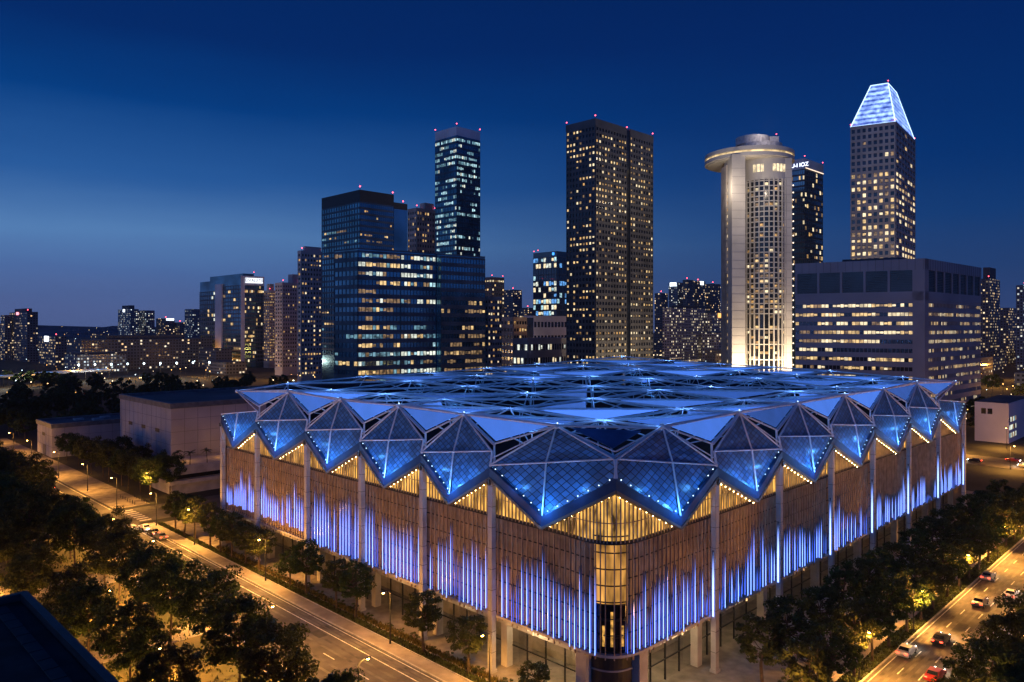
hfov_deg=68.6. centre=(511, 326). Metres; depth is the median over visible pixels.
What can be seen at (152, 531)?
car
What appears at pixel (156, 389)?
distant tree
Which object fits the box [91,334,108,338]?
city block
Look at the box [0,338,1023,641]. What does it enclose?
ground
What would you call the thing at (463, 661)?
bush
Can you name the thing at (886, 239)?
window
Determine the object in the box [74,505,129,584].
park tree
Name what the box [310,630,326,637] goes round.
asphalt patch
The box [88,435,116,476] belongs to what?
street tree
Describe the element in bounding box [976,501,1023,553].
avenue tree
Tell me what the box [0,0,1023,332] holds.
sky
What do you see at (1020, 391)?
distant tree
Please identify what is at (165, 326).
distant tower
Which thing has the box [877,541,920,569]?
avenue tree
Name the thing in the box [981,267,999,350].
distant tower
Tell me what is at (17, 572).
park tree
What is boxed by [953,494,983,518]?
avenue tree
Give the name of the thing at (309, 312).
apartment tower
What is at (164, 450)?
street tree
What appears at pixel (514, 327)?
beige block
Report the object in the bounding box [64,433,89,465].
street tree
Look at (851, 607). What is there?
avenue tree
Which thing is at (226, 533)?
street tree
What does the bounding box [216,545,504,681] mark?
grass bed
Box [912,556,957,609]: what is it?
avenue tree
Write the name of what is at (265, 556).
street lamp
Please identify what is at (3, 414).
distant tree
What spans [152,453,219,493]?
terrace building
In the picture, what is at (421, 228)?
apartment tower
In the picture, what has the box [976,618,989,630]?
asphalt patch
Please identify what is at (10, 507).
park tree
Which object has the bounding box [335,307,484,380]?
window
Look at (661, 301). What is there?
distant tower
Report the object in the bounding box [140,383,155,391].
distant tree
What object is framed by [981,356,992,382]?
city block
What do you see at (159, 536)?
car
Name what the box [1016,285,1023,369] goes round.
distant tower
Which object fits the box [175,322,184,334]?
distant tower
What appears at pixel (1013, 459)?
car
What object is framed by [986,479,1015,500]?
avenue tree
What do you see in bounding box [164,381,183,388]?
distant tree
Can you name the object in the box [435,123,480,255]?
teal tower
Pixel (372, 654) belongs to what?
tyre track
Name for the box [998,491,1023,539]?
avenue tree
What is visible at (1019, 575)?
asphalt patch
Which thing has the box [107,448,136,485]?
street tree
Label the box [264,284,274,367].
apartment tower
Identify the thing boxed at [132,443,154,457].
street tree
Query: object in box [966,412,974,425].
distant tree
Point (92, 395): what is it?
distant tree
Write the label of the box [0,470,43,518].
park tree
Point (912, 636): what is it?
kerb
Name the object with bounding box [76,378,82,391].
distant tree
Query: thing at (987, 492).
avenue tree
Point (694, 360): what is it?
city block
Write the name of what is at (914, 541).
avenue tree
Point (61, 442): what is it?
street tree
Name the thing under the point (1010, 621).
broad tree
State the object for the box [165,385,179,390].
distant tree
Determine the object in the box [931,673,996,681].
broad tree
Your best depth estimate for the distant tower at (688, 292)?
1224.89 m
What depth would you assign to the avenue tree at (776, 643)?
102.45 m
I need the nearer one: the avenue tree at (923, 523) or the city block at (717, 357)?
the avenue tree at (923, 523)
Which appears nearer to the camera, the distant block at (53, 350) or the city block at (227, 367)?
the city block at (227, 367)
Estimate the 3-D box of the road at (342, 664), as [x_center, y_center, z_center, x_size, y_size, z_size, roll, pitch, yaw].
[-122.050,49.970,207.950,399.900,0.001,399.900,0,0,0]
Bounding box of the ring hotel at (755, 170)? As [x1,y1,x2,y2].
[705,134,794,369]
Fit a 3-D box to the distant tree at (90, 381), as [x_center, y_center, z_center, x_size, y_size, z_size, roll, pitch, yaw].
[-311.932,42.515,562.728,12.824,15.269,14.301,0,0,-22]
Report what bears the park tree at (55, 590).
on the park ground at (230, 676)
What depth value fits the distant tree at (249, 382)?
575.98 m
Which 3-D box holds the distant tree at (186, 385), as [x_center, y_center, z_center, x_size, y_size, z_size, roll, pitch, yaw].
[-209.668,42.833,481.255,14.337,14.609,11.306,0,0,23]
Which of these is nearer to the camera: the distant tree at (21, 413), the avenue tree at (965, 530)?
the avenue tree at (965, 530)
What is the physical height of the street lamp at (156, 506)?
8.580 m
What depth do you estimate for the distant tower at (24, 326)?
1060.40 m
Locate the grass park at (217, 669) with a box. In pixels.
[0,546,268,681]
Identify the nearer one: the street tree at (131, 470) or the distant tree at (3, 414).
the street tree at (131, 470)
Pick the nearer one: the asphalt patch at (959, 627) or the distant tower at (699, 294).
the asphalt patch at (959, 627)
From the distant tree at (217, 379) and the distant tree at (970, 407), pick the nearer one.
the distant tree at (970, 407)
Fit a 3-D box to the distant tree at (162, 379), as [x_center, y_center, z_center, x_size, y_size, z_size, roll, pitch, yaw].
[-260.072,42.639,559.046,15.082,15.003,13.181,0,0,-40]
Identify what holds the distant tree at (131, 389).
on the ground at (978, 476)
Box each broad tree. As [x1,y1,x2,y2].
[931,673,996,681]
[939,630,1023,681]
[973,592,1023,661]
[997,627,1023,681]
[1010,587,1023,634]
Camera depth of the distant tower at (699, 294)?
1244.83 m
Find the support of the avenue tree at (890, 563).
on the pavement plaza
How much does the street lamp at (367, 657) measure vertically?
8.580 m
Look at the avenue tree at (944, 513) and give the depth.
161.95 m
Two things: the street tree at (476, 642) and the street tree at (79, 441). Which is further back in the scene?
the street tree at (79, 441)
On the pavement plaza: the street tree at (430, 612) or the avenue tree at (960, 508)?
the avenue tree at (960, 508)
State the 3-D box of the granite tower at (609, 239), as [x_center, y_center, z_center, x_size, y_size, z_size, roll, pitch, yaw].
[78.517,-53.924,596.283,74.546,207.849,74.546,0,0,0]
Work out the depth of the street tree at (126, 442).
255.92 m
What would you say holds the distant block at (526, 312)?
on the ground at (978, 476)
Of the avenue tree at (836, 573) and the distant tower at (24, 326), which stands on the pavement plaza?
the avenue tree at (836, 573)
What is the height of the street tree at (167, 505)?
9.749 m
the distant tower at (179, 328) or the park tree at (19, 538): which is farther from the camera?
the distant tower at (179, 328)
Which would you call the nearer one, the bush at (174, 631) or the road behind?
the bush at (174, 631)
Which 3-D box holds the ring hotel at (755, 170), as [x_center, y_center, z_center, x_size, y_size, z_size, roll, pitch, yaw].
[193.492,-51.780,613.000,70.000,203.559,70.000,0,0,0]
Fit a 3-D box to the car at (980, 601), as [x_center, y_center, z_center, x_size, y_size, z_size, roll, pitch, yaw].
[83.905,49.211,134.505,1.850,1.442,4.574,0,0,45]
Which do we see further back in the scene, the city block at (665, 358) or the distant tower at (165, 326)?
the distant tower at (165, 326)
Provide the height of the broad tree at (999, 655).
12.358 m
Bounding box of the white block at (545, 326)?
[524,316,565,337]
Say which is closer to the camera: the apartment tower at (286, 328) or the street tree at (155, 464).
the street tree at (155, 464)
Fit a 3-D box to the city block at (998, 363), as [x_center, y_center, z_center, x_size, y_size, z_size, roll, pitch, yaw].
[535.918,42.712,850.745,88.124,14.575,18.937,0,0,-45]
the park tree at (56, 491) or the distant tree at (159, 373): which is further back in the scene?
the distant tree at (159, 373)
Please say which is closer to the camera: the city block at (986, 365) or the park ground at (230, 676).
the park ground at (230, 676)
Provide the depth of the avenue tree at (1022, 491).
180.16 m
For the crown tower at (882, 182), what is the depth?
652.43 m
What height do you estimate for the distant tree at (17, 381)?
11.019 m
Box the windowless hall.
[119,380,362,457]
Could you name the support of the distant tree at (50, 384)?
on the ground at (978, 476)
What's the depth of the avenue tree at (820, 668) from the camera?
95.38 m
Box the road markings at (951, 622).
[897,553,1023,673]
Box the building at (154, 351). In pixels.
[67,335,211,369]
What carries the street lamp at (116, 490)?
on the pavement far corner
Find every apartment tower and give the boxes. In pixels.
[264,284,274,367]
[275,274,297,375]
[297,246,321,381]
[408,203,434,252]
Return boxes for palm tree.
[183,450,195,464]
[200,447,212,462]
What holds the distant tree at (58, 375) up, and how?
on the ground at (978, 476)
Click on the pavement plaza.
(735, 665)
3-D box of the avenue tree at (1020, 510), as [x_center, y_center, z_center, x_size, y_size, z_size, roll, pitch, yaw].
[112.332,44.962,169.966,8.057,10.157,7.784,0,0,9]
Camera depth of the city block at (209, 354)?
884.58 m
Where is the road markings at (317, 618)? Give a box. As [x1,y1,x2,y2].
[167,539,437,681]
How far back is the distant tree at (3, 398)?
397.42 m
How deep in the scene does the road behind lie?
275.41 m
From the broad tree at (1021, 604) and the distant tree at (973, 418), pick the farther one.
the distant tree at (973, 418)
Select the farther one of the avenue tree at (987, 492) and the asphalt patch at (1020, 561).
the avenue tree at (987, 492)
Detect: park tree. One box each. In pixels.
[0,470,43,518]
[0,479,60,548]
[0,503,34,564]
[0,524,61,588]
[0,542,56,595]
[19,478,63,541]
[38,560,97,630]
[41,496,106,566]
[41,604,77,631]
[50,493,99,558]
[52,579,119,651]
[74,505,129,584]
[82,516,144,603]
[83,598,168,681]
[114,539,185,616]
[127,631,208,681]
[138,556,209,643]
[170,563,243,662]
[189,587,274,681]
[235,614,319,681]
[305,666,364,681]
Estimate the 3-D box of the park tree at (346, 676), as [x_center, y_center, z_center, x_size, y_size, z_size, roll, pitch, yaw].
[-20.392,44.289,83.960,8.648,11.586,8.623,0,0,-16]
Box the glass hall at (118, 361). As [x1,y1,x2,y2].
[65,353,126,372]
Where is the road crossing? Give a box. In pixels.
[1,494,219,546]
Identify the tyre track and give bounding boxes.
[133,537,387,681]
[135,526,424,681]
[137,526,432,681]
[138,535,402,681]
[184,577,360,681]
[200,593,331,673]
[872,544,1023,681]
[882,550,1023,681]
[895,557,1023,681]
[906,565,1023,681]
[923,578,1023,681]
[945,588,1023,677]
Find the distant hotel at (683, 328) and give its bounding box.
[663,306,704,361]
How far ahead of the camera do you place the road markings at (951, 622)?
126.41 m
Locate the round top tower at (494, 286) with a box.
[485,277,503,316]
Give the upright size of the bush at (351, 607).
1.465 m
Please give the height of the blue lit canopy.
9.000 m
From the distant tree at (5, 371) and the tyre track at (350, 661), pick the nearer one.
the tyre track at (350, 661)
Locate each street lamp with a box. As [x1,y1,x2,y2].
[82,463,87,490]
[110,477,116,505]
[149,492,156,525]
[187,508,194,544]
[257,538,265,580]
[358,656,370,681]
[380,591,390,643]
[479,633,489,681]
[858,630,871,678]
[912,589,915,631]
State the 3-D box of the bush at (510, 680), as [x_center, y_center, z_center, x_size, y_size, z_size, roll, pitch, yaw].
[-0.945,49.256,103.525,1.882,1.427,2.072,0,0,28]
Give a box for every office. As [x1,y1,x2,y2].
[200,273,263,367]
[334,248,484,380]
[513,337,565,371]
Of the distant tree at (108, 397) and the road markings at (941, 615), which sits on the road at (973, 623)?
the road markings at (941, 615)
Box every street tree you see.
[0,450,19,472]
[0,450,34,469]
[3,457,41,478]
[5,452,58,491]
[54,431,73,461]
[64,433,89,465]
[72,436,95,469]
[76,440,97,473]
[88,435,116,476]
[94,440,119,481]
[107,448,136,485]
[110,434,134,449]
[111,448,140,489]
[126,455,154,493]
[131,453,166,500]
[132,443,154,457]
[151,449,171,464]
[158,451,186,494]
[161,490,186,529]
[171,492,199,534]
[177,495,210,538]
[193,501,224,545]
[207,511,234,552]
[215,511,248,556]
[229,525,259,562]
[243,527,277,570]
[274,550,302,585]
[282,538,324,593]
[320,558,350,608]
[336,559,376,617]
[401,590,443,652]
[445,614,487,672]
[516,660,551,681]
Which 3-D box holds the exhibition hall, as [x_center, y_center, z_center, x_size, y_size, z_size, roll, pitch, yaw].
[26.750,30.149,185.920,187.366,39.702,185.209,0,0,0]
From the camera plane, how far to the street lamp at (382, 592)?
117.98 m
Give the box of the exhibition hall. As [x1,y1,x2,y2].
[219,356,966,681]
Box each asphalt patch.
[200,563,217,570]
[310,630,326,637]
[951,622,968,633]
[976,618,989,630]
[1016,559,1023,563]
[1016,569,1023,577]
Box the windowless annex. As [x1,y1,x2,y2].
[36,413,119,457]
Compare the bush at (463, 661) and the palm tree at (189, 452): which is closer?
the bush at (463, 661)
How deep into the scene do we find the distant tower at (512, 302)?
1307.83 m
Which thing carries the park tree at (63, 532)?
on the park ground at (230, 676)
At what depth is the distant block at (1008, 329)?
1005.51 m
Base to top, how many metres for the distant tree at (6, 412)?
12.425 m
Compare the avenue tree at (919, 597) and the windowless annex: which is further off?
the windowless annex
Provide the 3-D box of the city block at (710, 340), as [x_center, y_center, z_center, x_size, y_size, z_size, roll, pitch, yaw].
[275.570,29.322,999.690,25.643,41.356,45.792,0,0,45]
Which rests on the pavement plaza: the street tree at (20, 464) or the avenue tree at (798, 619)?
the avenue tree at (798, 619)
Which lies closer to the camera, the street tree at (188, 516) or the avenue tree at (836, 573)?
the avenue tree at (836, 573)
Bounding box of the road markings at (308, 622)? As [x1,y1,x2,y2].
[132,527,417,681]
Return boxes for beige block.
[485,296,501,374]
[502,317,526,371]
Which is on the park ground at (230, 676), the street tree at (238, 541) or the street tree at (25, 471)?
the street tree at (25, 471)
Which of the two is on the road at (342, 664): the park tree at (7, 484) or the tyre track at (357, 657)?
the tyre track at (357, 657)
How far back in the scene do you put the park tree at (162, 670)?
89.94 m
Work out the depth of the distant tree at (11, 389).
472.47 m
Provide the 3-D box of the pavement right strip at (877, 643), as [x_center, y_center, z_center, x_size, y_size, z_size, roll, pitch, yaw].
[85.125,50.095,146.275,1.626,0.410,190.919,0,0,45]
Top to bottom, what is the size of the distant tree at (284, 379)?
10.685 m
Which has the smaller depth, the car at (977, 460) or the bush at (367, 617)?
the bush at (367, 617)
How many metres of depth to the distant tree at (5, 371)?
638.39 m
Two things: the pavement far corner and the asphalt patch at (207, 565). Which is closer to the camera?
the asphalt patch at (207, 565)
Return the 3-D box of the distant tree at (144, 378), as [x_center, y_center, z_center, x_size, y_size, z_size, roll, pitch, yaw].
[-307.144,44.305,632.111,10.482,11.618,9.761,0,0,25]
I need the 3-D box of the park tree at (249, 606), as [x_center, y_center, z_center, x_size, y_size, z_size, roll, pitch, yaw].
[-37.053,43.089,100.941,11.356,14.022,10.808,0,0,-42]
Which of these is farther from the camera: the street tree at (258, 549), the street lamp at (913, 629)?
the street tree at (258, 549)
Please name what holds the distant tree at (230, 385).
on the ground at (978, 476)
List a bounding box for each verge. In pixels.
[158,524,476,681]
[836,525,1023,681]
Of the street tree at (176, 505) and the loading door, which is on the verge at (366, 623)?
the street tree at (176, 505)
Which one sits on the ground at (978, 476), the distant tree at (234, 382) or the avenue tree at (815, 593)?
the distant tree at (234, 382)
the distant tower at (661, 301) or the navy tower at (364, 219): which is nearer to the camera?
the navy tower at (364, 219)
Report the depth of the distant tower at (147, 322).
1387.24 m
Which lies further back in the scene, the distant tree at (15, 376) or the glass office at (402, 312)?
the distant tree at (15, 376)
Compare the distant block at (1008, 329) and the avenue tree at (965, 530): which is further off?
the distant block at (1008, 329)
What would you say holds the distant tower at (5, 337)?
on the ground at (978, 476)
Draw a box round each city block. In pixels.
[0,334,12,359]
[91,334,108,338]
[199,348,231,367]
[206,360,246,374]
[653,352,662,358]
[657,357,681,362]
[664,359,697,368]
[699,361,720,369]
[701,333,720,360]
[705,349,720,361]
[715,353,720,361]
[981,350,1006,366]
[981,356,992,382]
[993,356,1003,370]
[1014,371,1023,390]
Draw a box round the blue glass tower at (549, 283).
[533,251,565,315]
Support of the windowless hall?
on the ground at (978, 476)
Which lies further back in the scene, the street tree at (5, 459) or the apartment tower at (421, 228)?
the apartment tower at (421, 228)
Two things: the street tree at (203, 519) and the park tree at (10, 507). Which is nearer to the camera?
the park tree at (10, 507)
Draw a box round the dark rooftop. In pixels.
[0,590,118,681]
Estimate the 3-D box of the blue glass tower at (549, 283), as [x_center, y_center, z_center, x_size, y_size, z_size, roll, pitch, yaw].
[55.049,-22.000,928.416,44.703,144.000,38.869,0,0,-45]
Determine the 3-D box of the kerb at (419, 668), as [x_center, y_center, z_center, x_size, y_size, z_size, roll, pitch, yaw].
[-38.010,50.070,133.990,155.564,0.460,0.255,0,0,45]
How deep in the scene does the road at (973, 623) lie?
125.80 m
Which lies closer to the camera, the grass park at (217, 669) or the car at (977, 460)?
the grass park at (217, 669)
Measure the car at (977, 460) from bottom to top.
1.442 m
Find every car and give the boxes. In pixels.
[138,523,151,531]
[146,527,159,535]
[153,532,167,540]
[896,643,917,658]
[924,666,946,681]
[931,631,950,646]
[967,458,981,462]
[971,596,988,607]
[980,571,995,581]
[1004,588,1019,597]
[1005,457,1020,462]
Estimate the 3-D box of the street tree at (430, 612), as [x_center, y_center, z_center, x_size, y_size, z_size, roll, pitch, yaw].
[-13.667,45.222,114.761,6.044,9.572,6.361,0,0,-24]
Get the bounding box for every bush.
[57,556,66,563]
[108,669,120,679]
[157,622,181,639]
[315,590,324,597]
[348,603,358,611]
[364,612,373,620]
[409,632,420,639]
[442,651,453,658]
[459,656,470,663]
[472,666,485,674]
[498,677,512,681]
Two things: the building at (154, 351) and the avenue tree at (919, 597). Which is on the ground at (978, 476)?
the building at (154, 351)
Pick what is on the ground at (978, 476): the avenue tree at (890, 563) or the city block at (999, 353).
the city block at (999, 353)
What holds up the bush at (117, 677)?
on the park ground at (230, 676)
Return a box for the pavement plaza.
[163,490,1013,681]
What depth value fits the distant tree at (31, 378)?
611.39 m
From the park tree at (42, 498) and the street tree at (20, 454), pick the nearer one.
the park tree at (42, 498)
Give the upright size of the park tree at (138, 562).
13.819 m
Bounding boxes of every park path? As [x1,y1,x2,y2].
[33,573,117,599]
[90,624,201,663]
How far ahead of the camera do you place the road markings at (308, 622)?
123.71 m
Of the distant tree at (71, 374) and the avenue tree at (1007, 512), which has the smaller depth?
the avenue tree at (1007, 512)
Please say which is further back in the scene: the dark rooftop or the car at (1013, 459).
the car at (1013, 459)
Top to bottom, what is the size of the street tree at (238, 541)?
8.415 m
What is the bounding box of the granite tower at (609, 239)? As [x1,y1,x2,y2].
[566,115,653,384]
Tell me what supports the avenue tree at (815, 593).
on the pavement plaza
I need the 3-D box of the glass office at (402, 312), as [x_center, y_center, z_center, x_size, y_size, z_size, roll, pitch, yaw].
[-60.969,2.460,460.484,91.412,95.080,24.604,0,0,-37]
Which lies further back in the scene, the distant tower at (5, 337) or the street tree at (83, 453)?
the distant tower at (5, 337)
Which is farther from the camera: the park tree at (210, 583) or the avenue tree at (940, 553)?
the avenue tree at (940, 553)
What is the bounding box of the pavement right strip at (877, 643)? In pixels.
[830,524,1023,681]
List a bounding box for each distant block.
[39,334,66,365]
[520,306,532,316]
[705,313,720,332]
[1000,308,1015,363]
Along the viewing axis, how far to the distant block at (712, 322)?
1005.29 m
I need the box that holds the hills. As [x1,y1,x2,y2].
[0,323,654,337]
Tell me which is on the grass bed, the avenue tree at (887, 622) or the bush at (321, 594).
the bush at (321, 594)
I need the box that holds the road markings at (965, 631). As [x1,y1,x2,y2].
[918,572,1023,680]
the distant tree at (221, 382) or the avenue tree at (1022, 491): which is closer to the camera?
the avenue tree at (1022, 491)
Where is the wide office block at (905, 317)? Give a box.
[795,257,980,420]
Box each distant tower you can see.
[1,315,10,359]
[9,308,37,361]
[118,305,138,334]
[139,310,154,334]
[156,318,174,334]
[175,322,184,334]
[185,309,199,337]
[504,290,521,316]
[655,291,667,351]
[669,282,682,307]
[683,280,693,305]
[694,279,704,308]
[705,282,720,312]
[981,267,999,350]
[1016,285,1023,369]
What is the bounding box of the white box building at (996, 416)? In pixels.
[975,395,1023,443]
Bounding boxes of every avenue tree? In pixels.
[734,612,787,681]
[763,594,820,671]
[775,635,836,681]
[795,615,865,673]
[800,585,844,648]
[822,560,871,615]
[831,597,881,676]
[842,557,888,615]
[845,593,896,661]
[860,546,905,600]
[862,570,916,647]
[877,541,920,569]
[885,568,937,631]
[891,528,935,576]
[899,562,945,619]
[911,515,954,548]
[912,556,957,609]
[928,540,970,596]
[929,508,962,538]
[939,537,979,586]
[941,504,973,532]
[948,523,993,577]
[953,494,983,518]
[966,521,1001,569]
[967,490,996,515]
[968,507,1012,561]
[972,490,1002,522]
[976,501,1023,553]
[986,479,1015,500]
[991,500,1023,546]
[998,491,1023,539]
[1003,490,1023,533]
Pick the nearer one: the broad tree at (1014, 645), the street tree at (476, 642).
the broad tree at (1014, 645)
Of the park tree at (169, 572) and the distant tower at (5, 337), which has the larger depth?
the distant tower at (5, 337)
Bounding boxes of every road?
[28,473,441,681]
[863,539,1023,681]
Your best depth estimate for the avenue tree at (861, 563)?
127.54 m
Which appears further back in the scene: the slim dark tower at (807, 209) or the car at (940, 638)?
the slim dark tower at (807, 209)
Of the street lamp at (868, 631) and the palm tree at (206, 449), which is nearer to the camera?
the street lamp at (868, 631)
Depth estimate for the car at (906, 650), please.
113.32 m
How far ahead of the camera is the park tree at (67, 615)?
104.97 m
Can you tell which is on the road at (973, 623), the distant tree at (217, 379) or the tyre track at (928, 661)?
the tyre track at (928, 661)
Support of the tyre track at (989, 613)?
on the road at (973, 623)
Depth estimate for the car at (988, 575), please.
147.25 m
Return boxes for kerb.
[153,522,472,681]
[168,537,446,681]
[860,537,1023,681]
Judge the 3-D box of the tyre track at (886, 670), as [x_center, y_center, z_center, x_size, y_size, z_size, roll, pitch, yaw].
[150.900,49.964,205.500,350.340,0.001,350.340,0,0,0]
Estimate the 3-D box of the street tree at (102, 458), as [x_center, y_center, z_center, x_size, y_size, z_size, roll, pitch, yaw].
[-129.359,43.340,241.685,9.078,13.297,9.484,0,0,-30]
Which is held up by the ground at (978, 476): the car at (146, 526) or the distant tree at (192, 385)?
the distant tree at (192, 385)
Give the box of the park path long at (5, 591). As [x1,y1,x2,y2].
[0,581,11,595]
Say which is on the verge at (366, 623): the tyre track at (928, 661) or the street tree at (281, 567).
the street tree at (281, 567)
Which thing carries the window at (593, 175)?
in the granite tower at (609, 239)
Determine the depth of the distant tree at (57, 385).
518.65 m
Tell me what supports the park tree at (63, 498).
on the park ground at (230, 676)
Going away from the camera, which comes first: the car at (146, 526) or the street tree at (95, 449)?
the car at (146, 526)
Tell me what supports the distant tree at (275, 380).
on the ground at (978, 476)
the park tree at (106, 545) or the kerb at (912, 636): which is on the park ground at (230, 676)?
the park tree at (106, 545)
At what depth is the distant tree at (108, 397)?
435.19 m
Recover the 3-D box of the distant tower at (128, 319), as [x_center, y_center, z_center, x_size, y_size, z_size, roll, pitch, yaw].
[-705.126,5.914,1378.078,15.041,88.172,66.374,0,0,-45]
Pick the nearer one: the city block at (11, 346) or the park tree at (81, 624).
the park tree at (81, 624)
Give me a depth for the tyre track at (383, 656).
126.65 m
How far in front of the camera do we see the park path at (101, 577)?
147.51 m
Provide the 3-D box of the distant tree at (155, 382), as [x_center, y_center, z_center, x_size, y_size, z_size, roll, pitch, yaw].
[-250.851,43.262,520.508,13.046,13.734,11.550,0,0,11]
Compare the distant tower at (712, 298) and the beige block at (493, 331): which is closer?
the beige block at (493, 331)
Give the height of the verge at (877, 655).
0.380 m
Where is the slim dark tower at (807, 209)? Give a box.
[792,155,823,369]
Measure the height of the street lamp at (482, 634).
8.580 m
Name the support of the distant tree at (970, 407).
on the ground at (978, 476)
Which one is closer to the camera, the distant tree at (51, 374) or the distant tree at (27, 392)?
the distant tree at (27, 392)
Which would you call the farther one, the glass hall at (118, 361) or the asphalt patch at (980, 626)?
the glass hall at (118, 361)
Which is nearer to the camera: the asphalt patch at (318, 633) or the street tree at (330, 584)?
the asphalt patch at (318, 633)
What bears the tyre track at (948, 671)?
on the road at (973, 623)
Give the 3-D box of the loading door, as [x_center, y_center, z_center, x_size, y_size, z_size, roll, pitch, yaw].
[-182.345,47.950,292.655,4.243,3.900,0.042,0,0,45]
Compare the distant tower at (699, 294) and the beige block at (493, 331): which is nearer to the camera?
the beige block at (493, 331)
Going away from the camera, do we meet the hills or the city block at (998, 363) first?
the city block at (998, 363)
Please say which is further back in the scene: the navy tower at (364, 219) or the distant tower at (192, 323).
the distant tower at (192, 323)
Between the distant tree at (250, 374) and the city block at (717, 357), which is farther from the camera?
the city block at (717, 357)
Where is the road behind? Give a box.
[966,454,1023,469]
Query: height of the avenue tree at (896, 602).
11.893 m
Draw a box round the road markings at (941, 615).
[867,541,1023,681]
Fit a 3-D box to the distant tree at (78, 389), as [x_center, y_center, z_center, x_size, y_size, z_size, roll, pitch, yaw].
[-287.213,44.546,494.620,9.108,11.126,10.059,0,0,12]
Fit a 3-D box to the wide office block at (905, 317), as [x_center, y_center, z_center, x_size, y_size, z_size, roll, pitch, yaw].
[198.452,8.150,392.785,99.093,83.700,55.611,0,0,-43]
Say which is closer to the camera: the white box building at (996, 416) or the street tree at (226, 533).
the street tree at (226, 533)
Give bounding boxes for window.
[176,470,219,479]
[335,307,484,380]
[435,170,479,255]
[567,175,651,363]
[748,310,783,368]
[796,314,977,400]
[852,238,914,258]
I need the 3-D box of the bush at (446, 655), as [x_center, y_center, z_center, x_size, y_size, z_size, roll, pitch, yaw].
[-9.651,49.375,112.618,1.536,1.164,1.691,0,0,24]
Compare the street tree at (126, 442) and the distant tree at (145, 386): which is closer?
the street tree at (126, 442)
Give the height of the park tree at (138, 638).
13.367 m
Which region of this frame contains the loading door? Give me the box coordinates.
[43,444,45,454]
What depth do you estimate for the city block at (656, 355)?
1087.80 m
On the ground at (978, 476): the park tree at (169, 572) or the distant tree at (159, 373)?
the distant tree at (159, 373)
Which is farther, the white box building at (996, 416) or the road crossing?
the white box building at (996, 416)
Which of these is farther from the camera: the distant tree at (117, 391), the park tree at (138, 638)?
the distant tree at (117, 391)
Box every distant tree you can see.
[0,369,13,384]
[0,394,8,404]
[0,407,17,434]
[2,408,31,432]
[4,409,32,434]
[5,385,33,398]
[8,384,27,395]
[11,372,29,383]
[11,415,36,439]
[12,380,25,387]
[24,370,39,387]
[39,386,57,397]
[40,370,57,382]
[41,377,55,387]
[48,371,61,381]
[54,382,66,390]
[58,372,76,379]
[71,391,99,410]
[73,386,85,393]
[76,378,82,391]
[86,373,104,386]
[88,383,113,405]
[97,392,116,411]
[110,377,135,395]
[124,386,141,393]
[137,383,153,392]
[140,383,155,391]
[141,373,152,381]
[142,379,159,389]
[151,371,170,383]
[152,374,173,385]
[152,385,171,391]
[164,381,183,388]
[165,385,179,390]
[176,381,192,389]
[185,381,200,389]
[210,380,223,388]
[211,376,228,385]
[222,378,237,387]
[224,383,237,387]
[239,371,255,381]
[239,376,252,386]
[268,375,279,383]
[278,374,288,382]
[966,396,984,412]
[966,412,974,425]
[981,373,1003,393]
[1011,384,1023,395]
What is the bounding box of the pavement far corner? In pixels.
[0,438,149,509]
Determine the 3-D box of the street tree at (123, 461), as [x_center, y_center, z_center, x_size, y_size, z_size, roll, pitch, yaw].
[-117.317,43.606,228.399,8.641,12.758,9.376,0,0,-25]
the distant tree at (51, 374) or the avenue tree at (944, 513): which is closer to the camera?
the avenue tree at (944, 513)
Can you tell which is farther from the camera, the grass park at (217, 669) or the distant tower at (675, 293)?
the distant tower at (675, 293)
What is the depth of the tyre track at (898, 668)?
127.07 m
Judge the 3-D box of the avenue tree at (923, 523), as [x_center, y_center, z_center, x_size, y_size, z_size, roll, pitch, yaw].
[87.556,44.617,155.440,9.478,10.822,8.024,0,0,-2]
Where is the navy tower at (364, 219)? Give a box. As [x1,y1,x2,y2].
[322,186,406,381]
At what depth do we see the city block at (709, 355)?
922.60 m
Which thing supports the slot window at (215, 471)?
in the terrace building at (200, 474)
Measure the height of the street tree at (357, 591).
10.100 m
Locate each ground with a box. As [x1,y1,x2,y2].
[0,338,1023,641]
[0,496,271,681]
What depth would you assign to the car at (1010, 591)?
137.46 m
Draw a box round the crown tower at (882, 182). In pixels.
[850,80,915,258]
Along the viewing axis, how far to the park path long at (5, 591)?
141.36 m

